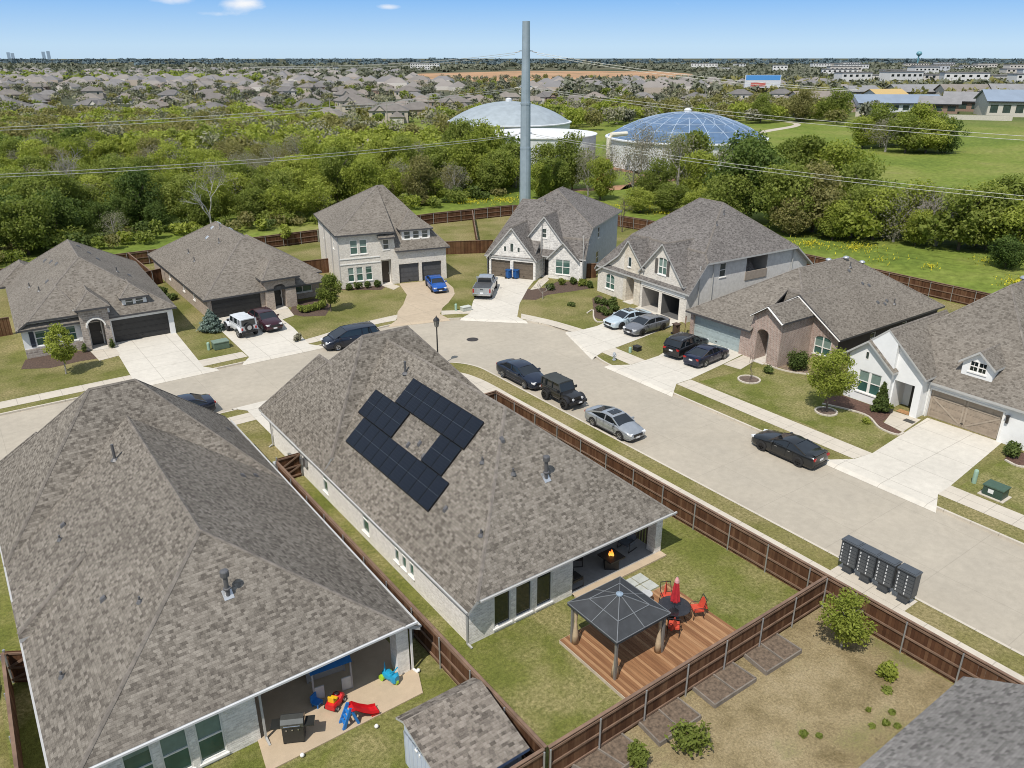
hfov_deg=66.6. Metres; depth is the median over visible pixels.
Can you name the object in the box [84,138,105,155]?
wood tree
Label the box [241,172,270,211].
wood tree
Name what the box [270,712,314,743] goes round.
barbecue grill
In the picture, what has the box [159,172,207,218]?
wood tree
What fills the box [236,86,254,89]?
house
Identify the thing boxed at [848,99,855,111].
house
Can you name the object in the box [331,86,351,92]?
house
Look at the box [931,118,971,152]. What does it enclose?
field tree
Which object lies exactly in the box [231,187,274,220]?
wood tree
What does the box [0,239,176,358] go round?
house
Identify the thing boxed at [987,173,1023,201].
field tree
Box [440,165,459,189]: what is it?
wood tree
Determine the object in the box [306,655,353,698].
playhouse
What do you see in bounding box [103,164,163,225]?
wood tree
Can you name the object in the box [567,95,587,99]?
house
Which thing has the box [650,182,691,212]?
field tree
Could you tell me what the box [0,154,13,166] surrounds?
wood tree
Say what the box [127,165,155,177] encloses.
wood tree
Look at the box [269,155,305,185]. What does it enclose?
wood tree
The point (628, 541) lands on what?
lounge chair
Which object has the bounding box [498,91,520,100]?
house
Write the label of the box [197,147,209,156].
wood tree
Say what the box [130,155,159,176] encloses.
wood tree
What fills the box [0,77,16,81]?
house
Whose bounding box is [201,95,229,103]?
house
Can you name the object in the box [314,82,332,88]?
house
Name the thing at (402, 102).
house
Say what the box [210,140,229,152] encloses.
wood tree
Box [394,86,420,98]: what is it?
house
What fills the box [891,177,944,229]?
field tree
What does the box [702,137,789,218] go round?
field tree
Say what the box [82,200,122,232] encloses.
wood tree
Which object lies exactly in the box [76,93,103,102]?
house
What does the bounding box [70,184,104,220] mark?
wood tree
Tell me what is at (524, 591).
window
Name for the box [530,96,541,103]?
house
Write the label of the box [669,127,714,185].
field tree
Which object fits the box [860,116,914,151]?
field tree
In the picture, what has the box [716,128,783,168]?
field tree
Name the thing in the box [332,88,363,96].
house
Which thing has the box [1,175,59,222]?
wood tree
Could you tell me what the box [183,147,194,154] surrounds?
wood tree
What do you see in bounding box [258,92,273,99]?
house
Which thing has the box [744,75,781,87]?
commercial building
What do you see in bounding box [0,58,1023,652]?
ground
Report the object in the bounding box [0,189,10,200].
wood tree
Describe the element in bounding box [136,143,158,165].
wood tree
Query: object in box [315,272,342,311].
young tree
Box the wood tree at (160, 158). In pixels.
[147,141,186,172]
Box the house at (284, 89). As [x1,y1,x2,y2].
[275,86,297,98]
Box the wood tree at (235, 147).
[221,141,250,166]
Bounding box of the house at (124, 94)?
[113,93,139,103]
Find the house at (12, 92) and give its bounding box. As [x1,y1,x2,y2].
[0,89,23,97]
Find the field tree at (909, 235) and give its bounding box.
[901,208,933,245]
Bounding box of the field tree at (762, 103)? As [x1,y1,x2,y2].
[748,92,773,122]
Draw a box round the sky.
[0,0,1023,58]
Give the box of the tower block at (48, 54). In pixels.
[46,51,50,58]
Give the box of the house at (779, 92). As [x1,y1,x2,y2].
[769,89,790,96]
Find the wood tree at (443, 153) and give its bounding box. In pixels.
[441,144,474,184]
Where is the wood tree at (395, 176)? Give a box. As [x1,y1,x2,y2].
[383,166,408,196]
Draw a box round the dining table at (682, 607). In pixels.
[658,596,690,622]
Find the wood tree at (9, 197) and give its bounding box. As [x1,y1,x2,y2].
[0,193,49,244]
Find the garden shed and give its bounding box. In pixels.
[396,677,529,767]
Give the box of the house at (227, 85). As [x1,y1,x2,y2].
[214,83,230,89]
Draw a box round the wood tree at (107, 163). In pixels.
[85,157,129,191]
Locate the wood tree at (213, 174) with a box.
[188,154,241,204]
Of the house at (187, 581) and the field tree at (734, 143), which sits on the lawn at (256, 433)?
the house at (187, 581)
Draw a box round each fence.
[0,229,318,269]
[0,317,12,336]
[0,652,23,767]
[128,253,153,280]
[145,268,162,283]
[275,461,546,758]
[303,258,328,273]
[317,205,517,241]
[445,240,492,253]
[472,210,477,239]
[484,390,1023,684]
[510,748,544,767]
[547,576,827,767]
[586,263,596,277]
[617,215,990,304]
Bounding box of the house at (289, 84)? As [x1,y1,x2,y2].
[280,83,296,88]
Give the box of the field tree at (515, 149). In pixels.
[497,141,533,185]
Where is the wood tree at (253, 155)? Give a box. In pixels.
[232,150,263,167]
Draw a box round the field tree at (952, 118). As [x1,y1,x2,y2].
[933,111,958,123]
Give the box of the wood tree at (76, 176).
[67,162,94,187]
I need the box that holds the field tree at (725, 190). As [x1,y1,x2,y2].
[699,171,753,215]
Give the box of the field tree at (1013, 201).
[953,194,1023,249]
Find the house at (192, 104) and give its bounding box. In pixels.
[183,103,199,108]
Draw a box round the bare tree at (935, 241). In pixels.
[912,192,958,245]
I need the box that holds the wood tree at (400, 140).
[380,134,422,158]
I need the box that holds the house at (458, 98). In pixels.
[437,95,471,106]
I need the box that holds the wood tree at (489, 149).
[478,147,498,156]
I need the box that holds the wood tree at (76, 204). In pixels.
[55,192,88,231]
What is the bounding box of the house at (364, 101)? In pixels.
[342,97,379,116]
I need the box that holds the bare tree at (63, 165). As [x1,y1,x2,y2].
[50,147,82,175]
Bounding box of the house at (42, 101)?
[19,97,48,104]
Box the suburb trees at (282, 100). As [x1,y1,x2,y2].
[0,73,881,122]
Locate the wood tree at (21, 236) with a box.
[0,193,56,254]
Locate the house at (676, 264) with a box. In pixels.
[595,198,812,322]
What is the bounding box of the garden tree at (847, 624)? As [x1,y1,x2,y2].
[815,587,877,647]
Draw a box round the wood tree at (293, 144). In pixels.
[282,131,304,154]
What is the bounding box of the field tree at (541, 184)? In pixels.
[531,162,555,197]
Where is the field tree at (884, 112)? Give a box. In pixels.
[868,102,901,146]
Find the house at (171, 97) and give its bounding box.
[158,96,184,103]
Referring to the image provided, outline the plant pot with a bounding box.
[888,404,894,412]
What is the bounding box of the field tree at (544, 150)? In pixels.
[531,141,565,175]
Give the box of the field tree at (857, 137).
[844,114,888,147]
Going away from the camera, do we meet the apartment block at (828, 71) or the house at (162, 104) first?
the house at (162, 104)
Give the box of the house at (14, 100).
[0,98,29,106]
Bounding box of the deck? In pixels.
[559,583,735,698]
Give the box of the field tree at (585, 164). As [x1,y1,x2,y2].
[573,145,602,195]
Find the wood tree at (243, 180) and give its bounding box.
[223,171,252,206]
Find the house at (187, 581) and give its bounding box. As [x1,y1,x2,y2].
[0,379,421,767]
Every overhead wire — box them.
[0,88,513,127]
[0,90,510,130]
[0,135,509,174]
[8,136,514,176]
[250,54,514,68]
[267,52,514,66]
[536,134,1021,195]
[537,52,854,89]
[537,54,859,91]
[537,136,1020,199]
[538,88,1018,135]
[540,90,1023,140]
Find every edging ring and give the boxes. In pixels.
[737,375,760,383]
[814,406,837,416]
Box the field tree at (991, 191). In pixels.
[938,179,1023,245]
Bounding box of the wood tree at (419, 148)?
[411,140,424,160]
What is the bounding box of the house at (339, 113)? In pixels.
[320,107,348,117]
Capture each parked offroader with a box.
[223,312,258,337]
[540,372,586,409]
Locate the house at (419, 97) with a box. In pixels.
[412,95,435,106]
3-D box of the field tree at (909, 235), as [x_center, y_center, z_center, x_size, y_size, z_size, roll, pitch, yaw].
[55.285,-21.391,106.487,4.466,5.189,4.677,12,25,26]
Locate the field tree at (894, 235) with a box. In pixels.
[869,182,932,241]
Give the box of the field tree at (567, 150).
[553,130,593,189]
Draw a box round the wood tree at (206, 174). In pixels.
[194,168,225,185]
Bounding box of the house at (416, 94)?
[405,92,422,96]
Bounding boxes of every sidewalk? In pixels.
[0,375,131,408]
[199,352,246,365]
[228,413,255,424]
[305,315,396,343]
[441,310,470,314]
[460,372,1023,681]
[521,314,582,331]
[602,348,643,364]
[678,380,870,458]
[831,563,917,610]
[939,486,1023,529]
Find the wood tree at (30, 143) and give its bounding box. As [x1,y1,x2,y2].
[15,138,45,157]
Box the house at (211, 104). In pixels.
[190,102,227,110]
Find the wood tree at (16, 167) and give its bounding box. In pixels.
[0,164,29,178]
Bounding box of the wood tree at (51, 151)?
[39,144,70,162]
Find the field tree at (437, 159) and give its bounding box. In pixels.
[418,141,458,182]
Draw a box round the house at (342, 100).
[333,94,360,110]
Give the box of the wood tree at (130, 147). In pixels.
[122,140,139,157]
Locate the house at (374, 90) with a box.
[371,86,396,93]
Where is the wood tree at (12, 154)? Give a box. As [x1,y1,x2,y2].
[6,149,18,159]
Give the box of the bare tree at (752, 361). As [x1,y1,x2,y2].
[749,350,755,379]
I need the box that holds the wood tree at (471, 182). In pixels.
[462,157,485,186]
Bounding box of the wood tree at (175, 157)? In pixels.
[162,149,193,171]
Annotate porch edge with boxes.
[572,551,665,597]
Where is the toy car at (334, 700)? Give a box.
[324,691,346,711]
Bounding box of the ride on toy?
[378,662,398,684]
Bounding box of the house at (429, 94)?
[424,93,439,97]
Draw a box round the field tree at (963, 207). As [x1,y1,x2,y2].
[933,180,1013,249]
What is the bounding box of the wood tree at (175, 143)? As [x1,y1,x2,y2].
[166,135,186,148]
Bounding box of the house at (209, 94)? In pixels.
[202,93,226,97]
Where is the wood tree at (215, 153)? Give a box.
[193,146,228,164]
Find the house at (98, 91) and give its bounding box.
[81,85,106,97]
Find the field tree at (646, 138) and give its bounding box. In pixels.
[622,120,661,174]
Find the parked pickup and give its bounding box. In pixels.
[472,274,497,296]
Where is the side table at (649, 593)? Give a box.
[642,589,652,596]
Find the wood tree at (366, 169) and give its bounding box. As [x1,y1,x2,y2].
[337,154,390,195]
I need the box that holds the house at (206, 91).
[194,89,214,97]
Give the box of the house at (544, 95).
[535,91,561,101]
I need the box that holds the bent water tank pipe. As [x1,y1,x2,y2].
[606,131,627,158]
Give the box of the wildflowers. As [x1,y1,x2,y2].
[446,193,1021,285]
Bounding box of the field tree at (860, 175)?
[835,158,900,202]
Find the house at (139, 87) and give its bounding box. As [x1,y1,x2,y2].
[130,85,145,88]
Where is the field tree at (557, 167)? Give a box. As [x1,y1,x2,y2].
[533,156,570,191]
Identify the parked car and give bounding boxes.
[177,393,215,410]
[248,306,282,331]
[320,321,379,350]
[425,274,446,291]
[496,358,542,388]
[584,404,645,440]
[603,308,651,328]
[623,313,669,335]
[663,331,708,357]
[683,344,728,366]
[751,429,829,468]
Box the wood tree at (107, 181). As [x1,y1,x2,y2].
[98,171,147,223]
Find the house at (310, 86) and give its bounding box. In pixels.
[296,83,323,91]
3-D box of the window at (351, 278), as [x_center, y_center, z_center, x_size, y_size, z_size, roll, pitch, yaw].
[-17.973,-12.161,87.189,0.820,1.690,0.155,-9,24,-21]
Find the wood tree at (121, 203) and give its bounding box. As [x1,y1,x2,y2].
[106,193,137,228]
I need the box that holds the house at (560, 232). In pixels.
[484,186,622,280]
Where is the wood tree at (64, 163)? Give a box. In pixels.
[53,156,74,185]
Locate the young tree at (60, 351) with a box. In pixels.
[41,322,77,373]
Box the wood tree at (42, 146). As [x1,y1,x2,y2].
[30,144,54,154]
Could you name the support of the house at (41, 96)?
on the ground at (982, 154)
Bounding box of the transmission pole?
[515,21,536,202]
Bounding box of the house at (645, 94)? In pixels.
[636,92,654,100]
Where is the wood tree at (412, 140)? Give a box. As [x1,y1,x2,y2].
[387,130,422,146]
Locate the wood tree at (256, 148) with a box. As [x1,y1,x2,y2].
[248,142,279,168]
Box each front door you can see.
[88,321,103,344]
[274,290,281,305]
[381,261,389,282]
[545,259,548,274]
[908,386,914,406]
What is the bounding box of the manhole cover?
[467,337,477,340]
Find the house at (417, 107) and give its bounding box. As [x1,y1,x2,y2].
[404,102,437,114]
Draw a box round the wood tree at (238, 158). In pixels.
[228,148,256,170]
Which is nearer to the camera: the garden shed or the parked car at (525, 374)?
the garden shed
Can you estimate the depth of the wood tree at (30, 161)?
139.73 m
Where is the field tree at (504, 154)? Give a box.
[476,148,519,187]
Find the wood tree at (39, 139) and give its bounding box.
[24,131,53,144]
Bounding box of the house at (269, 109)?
[260,107,276,113]
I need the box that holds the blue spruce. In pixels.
[196,309,225,332]
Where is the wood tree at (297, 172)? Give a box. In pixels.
[279,165,305,193]
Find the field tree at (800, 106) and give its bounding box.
[786,85,819,121]
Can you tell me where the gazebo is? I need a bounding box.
[567,576,670,680]
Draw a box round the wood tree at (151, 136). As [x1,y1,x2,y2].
[132,131,170,156]
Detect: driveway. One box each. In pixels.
[114,333,203,379]
[219,313,307,356]
[248,408,272,434]
[397,280,454,319]
[470,276,533,316]
[575,306,680,350]
[632,342,740,383]
[855,418,1000,493]
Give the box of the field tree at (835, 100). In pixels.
[816,86,855,120]
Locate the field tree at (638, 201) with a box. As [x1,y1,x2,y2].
[621,185,657,211]
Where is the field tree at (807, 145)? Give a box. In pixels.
[774,132,836,172]
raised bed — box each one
[571,733,633,767]
[638,697,700,746]
[692,662,756,707]
[743,633,801,675]
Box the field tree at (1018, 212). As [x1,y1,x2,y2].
[980,200,1023,254]
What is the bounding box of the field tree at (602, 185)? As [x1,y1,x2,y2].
[585,156,617,199]
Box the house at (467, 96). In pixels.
[457,91,473,98]
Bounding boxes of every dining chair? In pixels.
[659,581,671,599]
[666,617,680,637]
[689,593,707,620]
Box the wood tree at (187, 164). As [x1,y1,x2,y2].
[158,149,209,199]
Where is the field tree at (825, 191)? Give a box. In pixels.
[781,157,850,231]
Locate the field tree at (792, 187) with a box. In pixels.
[749,161,816,231]
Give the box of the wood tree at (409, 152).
[389,143,416,171]
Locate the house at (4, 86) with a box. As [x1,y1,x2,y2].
[0,83,9,89]
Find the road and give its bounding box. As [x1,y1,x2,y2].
[0,319,1023,653]
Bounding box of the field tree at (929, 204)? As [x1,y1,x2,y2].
[907,182,954,230]
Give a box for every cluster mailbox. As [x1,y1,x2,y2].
[838,535,865,574]
[856,544,883,583]
[873,553,902,593]
[893,563,922,604]
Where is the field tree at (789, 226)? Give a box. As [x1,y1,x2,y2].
[767,195,817,235]
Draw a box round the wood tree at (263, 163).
[248,157,271,169]
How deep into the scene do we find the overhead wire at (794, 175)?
101.42 m
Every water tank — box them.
[448,98,571,128]
[495,128,596,165]
[605,108,768,170]
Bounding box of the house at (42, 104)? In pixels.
[23,103,54,108]
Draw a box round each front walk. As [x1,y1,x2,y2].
[91,347,119,360]
[273,308,293,318]
[381,284,398,289]
[531,277,548,289]
[724,355,752,368]
[884,411,920,431]
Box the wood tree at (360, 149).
[357,140,389,153]
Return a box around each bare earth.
[418,71,691,81]
[550,158,675,191]
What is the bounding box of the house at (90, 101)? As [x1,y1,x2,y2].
[72,98,115,110]
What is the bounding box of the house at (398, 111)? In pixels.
[368,102,409,123]
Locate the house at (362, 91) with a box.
[358,89,374,98]
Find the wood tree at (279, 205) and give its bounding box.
[258,183,305,218]
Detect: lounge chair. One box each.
[572,568,583,590]
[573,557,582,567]
[617,531,638,552]
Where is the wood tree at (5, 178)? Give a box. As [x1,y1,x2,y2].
[0,166,26,189]
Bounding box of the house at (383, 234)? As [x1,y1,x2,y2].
[313,185,449,288]
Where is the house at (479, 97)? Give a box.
[468,95,492,103]
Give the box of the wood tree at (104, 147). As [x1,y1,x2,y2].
[90,139,119,163]
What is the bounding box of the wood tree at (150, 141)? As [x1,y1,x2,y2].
[129,135,160,158]
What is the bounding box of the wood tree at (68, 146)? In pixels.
[55,139,92,164]
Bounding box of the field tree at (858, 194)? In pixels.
[821,184,880,237]
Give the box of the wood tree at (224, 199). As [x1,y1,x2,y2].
[199,177,238,219]
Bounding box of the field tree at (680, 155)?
[646,130,708,188]
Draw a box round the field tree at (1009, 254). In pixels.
[985,233,1023,269]
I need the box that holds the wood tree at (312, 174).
[297,168,337,198]
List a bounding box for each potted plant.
[81,343,86,351]
[109,338,114,347]
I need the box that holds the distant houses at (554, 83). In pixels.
[0,67,847,95]
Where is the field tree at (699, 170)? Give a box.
[679,149,720,200]
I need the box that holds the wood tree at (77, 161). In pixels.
[49,156,89,170]
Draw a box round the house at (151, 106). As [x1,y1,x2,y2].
[131,103,160,108]
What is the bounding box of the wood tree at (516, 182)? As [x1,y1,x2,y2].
[510,166,519,187]
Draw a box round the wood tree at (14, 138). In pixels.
[0,136,31,144]
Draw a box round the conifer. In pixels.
[870,381,890,412]
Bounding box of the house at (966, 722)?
[859,676,1023,767]
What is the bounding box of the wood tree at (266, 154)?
[253,142,289,166]
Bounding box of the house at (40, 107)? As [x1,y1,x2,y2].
[34,106,51,109]
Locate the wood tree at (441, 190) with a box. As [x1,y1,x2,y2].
[427,177,444,199]
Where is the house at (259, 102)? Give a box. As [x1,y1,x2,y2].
[241,99,267,106]
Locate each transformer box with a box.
[211,338,229,349]
[460,305,471,311]
[977,479,1011,503]
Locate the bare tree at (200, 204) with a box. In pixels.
[180,176,223,222]
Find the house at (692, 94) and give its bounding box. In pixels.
[681,92,708,99]
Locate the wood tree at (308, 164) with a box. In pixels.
[300,156,323,181]
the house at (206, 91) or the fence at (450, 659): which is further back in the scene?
the house at (206, 91)
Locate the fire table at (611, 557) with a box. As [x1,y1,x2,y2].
[597,548,624,569]
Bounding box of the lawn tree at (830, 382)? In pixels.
[806,346,860,411]
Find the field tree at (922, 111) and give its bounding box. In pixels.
[893,101,948,149]
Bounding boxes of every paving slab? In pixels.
[626,578,638,586]
[631,573,648,583]
[636,585,645,590]
[641,580,658,590]
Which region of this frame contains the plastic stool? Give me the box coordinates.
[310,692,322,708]
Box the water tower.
[916,51,921,62]
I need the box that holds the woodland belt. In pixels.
[418,93,854,126]
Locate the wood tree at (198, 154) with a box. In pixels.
[190,147,205,163]
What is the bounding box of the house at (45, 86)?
[34,82,53,89]
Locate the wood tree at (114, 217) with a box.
[95,210,127,235]
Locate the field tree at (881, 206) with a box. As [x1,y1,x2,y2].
[850,183,909,239]
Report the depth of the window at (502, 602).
35.17 m
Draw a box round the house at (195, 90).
[193,87,218,92]
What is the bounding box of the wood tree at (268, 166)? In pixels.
[256,159,278,180]
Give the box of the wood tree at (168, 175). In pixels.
[148,169,183,211]
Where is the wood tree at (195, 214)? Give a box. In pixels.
[171,186,222,225]
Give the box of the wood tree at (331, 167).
[318,146,355,202]
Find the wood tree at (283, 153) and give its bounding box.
[272,149,295,158]
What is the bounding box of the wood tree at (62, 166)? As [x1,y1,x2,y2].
[45,155,79,175]
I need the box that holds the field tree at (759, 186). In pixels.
[746,164,782,220]
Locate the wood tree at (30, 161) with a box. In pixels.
[15,155,53,174]
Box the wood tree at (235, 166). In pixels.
[218,158,260,190]
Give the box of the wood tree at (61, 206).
[31,188,84,235]
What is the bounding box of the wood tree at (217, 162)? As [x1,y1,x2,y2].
[204,156,226,180]
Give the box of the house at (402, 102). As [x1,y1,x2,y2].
[395,100,408,105]
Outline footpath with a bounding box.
[758,122,800,132]
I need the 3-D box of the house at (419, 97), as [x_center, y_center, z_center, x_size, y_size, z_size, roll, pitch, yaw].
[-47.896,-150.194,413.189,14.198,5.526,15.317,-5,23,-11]
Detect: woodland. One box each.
[0,57,1023,95]
[0,101,519,155]
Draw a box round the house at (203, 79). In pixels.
[195,78,212,81]
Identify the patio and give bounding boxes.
[254,639,422,767]
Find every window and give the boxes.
[34,329,49,346]
[65,325,78,340]
[120,745,154,767]
[125,299,133,304]
[135,297,143,302]
[158,729,195,767]
[193,713,229,767]
[230,316,239,325]
[241,319,254,326]
[296,285,311,293]
[322,474,328,496]
[348,268,354,282]
[349,240,358,255]
[356,267,363,281]
[359,239,367,254]
[361,513,369,538]
[365,266,373,280]
[383,239,389,250]
[393,545,399,565]
[400,552,406,573]
[403,231,410,239]
[407,558,414,580]
[413,230,419,238]
[421,230,428,238]
[493,590,512,631]
[510,243,513,251]
[515,580,533,620]
[535,571,553,610]
[542,228,546,238]
[542,377,559,391]
[555,259,569,275]
[596,251,598,262]
[604,274,614,291]
[627,257,631,267]
[657,258,666,276]
[719,262,726,278]
[812,336,831,355]
[854,369,881,397]
[865,351,869,359]
[903,105,909,109]
[935,106,942,110]
[947,106,955,110]
[958,104,966,108]
[967,360,987,376]
[989,105,998,112]
[1002,105,1011,112]
[1015,105,1023,112]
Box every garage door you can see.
[111,312,170,341]
[211,293,260,317]
[399,263,418,282]
[422,261,440,279]
[492,259,509,276]
[514,261,532,279]
[694,316,740,351]
[927,390,1003,438]
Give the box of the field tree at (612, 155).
[601,137,622,182]
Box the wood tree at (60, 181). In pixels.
[31,169,86,208]
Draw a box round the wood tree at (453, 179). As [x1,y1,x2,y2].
[438,161,472,190]
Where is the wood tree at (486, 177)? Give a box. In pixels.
[475,160,506,191]
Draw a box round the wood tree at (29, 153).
[11,147,57,169]
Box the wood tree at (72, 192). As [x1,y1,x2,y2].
[63,177,89,204]
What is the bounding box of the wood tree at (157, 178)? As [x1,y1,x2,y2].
[143,172,170,213]
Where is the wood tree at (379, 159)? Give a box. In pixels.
[366,153,386,170]
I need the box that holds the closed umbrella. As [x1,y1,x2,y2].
[670,576,679,605]
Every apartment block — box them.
[410,63,439,69]
[691,63,717,67]
[772,65,787,70]
[810,63,831,66]
[821,69,857,73]
[827,66,862,71]
[833,72,872,81]
[834,64,868,68]
[842,62,860,63]
[875,69,906,70]
[879,71,924,81]
[903,63,928,65]
[907,66,939,73]
[911,65,950,70]
[923,74,939,80]
[939,72,990,81]
[959,65,987,67]
[973,63,997,66]
[990,74,1006,78]
[999,68,1023,72]
[1003,64,1023,67]
[1006,73,1023,82]
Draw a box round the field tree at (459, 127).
[440,116,479,147]
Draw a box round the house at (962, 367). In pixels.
[843,275,1023,450]
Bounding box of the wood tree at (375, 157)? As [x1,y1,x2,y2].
[355,151,379,170]
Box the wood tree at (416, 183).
[400,153,441,197]
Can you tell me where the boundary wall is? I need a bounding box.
[855,112,1012,120]
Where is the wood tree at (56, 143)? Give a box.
[51,136,93,159]
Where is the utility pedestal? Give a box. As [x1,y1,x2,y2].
[971,469,978,483]
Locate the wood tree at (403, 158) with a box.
[386,152,411,178]
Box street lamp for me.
[433,316,439,351]
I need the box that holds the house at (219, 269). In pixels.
[147,221,322,317]
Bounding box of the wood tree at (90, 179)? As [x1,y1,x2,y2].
[75,174,109,201]
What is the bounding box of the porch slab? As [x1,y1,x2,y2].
[572,538,653,592]
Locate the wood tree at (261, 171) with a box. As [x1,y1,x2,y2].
[249,166,269,175]
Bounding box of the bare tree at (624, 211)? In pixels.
[618,196,633,231]
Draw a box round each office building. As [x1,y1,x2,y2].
[786,91,844,99]
[835,85,879,94]
[853,94,939,111]
[861,89,907,93]
[884,84,938,93]
[918,96,962,113]
[933,84,990,95]
[943,91,978,111]
[973,89,1023,116]
[989,84,1023,89]
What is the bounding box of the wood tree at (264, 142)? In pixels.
[252,138,276,147]
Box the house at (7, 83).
[2,82,21,89]
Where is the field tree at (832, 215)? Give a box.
[812,199,854,239]
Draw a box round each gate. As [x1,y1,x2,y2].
[2,649,27,682]
[276,452,302,477]
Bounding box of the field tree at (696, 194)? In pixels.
[681,186,710,202]
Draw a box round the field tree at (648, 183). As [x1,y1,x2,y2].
[634,157,678,203]
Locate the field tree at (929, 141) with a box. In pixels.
[903,114,957,152]
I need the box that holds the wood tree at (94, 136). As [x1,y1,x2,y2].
[78,126,114,153]
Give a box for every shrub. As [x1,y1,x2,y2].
[158,286,167,294]
[166,293,177,299]
[293,333,301,340]
[296,305,309,311]
[305,304,316,310]
[313,302,323,309]
[318,299,325,307]
[346,283,352,289]
[353,282,362,288]
[364,281,370,287]
[374,280,380,286]
[545,283,554,289]
[557,278,565,284]
[567,302,575,306]
[569,277,577,284]
[578,278,586,285]
[587,280,592,287]
[594,297,600,303]
[595,305,606,311]
[599,297,606,304]
[600,307,612,315]
[605,299,617,305]
[609,303,619,310]
[627,738,649,767]
[664,718,713,756]
[762,364,773,372]
[786,348,809,370]
[862,416,870,423]
[875,659,898,682]
[1002,440,1023,457]
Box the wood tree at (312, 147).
[297,134,324,170]
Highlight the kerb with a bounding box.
[0,317,1023,655]
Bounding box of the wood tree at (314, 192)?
[295,177,334,215]
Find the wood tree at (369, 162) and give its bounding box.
[351,154,383,183]
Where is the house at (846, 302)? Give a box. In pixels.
[685,256,944,367]
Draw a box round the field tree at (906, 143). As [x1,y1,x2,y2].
[886,113,933,152]
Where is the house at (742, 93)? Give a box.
[727,89,752,98]
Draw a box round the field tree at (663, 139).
[638,127,684,173]
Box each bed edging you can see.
[586,309,602,322]
[762,362,808,374]
[822,403,904,435]
[1004,459,1023,467]
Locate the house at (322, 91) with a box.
[312,90,332,96]
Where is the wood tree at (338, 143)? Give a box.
[316,138,356,164]
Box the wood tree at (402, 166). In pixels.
[383,157,408,193]
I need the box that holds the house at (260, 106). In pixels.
[248,103,266,108]
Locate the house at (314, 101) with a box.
[294,98,323,106]
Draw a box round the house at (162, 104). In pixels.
[139,99,169,109]
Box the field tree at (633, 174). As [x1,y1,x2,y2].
[613,135,656,192]
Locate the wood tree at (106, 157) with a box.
[91,153,129,176]
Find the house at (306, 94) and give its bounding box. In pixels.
[295,92,320,100]
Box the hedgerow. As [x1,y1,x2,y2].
[814,194,1006,245]
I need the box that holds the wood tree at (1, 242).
[0,229,9,246]
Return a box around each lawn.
[0,216,1023,542]
[0,363,1023,767]
[0,567,522,767]
[294,475,796,767]
[625,607,952,767]
[700,366,893,448]
[960,460,1023,511]
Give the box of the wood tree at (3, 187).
[0,183,17,197]
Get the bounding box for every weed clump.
[798,729,808,738]
[815,732,822,738]
[868,722,875,728]
[881,684,892,694]
[882,718,890,725]
[887,708,895,715]
[893,722,901,728]
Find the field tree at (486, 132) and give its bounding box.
[465,117,506,158]
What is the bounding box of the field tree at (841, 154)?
[810,136,880,194]
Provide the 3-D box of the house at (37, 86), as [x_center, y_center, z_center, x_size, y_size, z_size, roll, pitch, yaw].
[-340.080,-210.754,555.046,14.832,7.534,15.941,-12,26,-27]
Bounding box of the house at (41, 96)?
[29,93,51,102]
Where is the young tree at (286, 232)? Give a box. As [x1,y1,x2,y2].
[279,223,291,244]
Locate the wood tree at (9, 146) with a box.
[0,138,22,159]
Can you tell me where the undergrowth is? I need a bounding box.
[0,181,506,261]
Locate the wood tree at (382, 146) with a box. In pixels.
[363,133,399,177]
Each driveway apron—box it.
[140,367,218,384]
[230,400,266,409]
[243,344,323,364]
[389,314,449,326]
[460,313,527,323]
[566,332,603,359]
[605,365,675,396]
[825,459,937,512]
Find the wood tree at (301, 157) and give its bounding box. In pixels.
[292,154,318,173]
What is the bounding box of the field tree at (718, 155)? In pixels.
[698,147,731,177]
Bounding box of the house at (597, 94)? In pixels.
[583,92,606,98]
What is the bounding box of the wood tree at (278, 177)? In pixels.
[265,168,301,211]
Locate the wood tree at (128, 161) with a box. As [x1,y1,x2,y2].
[94,154,132,170]
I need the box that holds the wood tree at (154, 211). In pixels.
[140,202,174,225]
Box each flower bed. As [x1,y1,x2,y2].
[21,351,96,368]
[290,298,329,316]
[342,285,384,289]
[522,281,589,299]
[592,295,616,319]
[739,376,758,382]
[780,365,807,372]
[817,408,835,414]
[824,395,900,433]
[1004,453,1023,465]
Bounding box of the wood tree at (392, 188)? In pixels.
[382,179,394,194]
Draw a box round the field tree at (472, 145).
[444,128,491,186]
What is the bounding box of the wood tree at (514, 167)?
[485,149,519,189]
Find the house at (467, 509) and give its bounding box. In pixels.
[258,325,676,648]
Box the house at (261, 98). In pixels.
[252,96,275,105]
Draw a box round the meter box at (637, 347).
[632,344,641,351]
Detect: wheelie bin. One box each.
[505,269,511,278]
[512,269,519,278]
[671,322,680,333]
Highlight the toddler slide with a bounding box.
[339,701,378,729]
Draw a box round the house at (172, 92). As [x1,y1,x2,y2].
[157,89,183,96]
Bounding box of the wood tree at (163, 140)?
[138,133,179,149]
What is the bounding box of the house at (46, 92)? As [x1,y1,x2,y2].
[39,90,58,94]
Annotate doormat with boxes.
[896,409,908,414]
[903,418,914,423]
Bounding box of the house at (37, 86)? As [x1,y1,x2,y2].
[22,82,45,92]

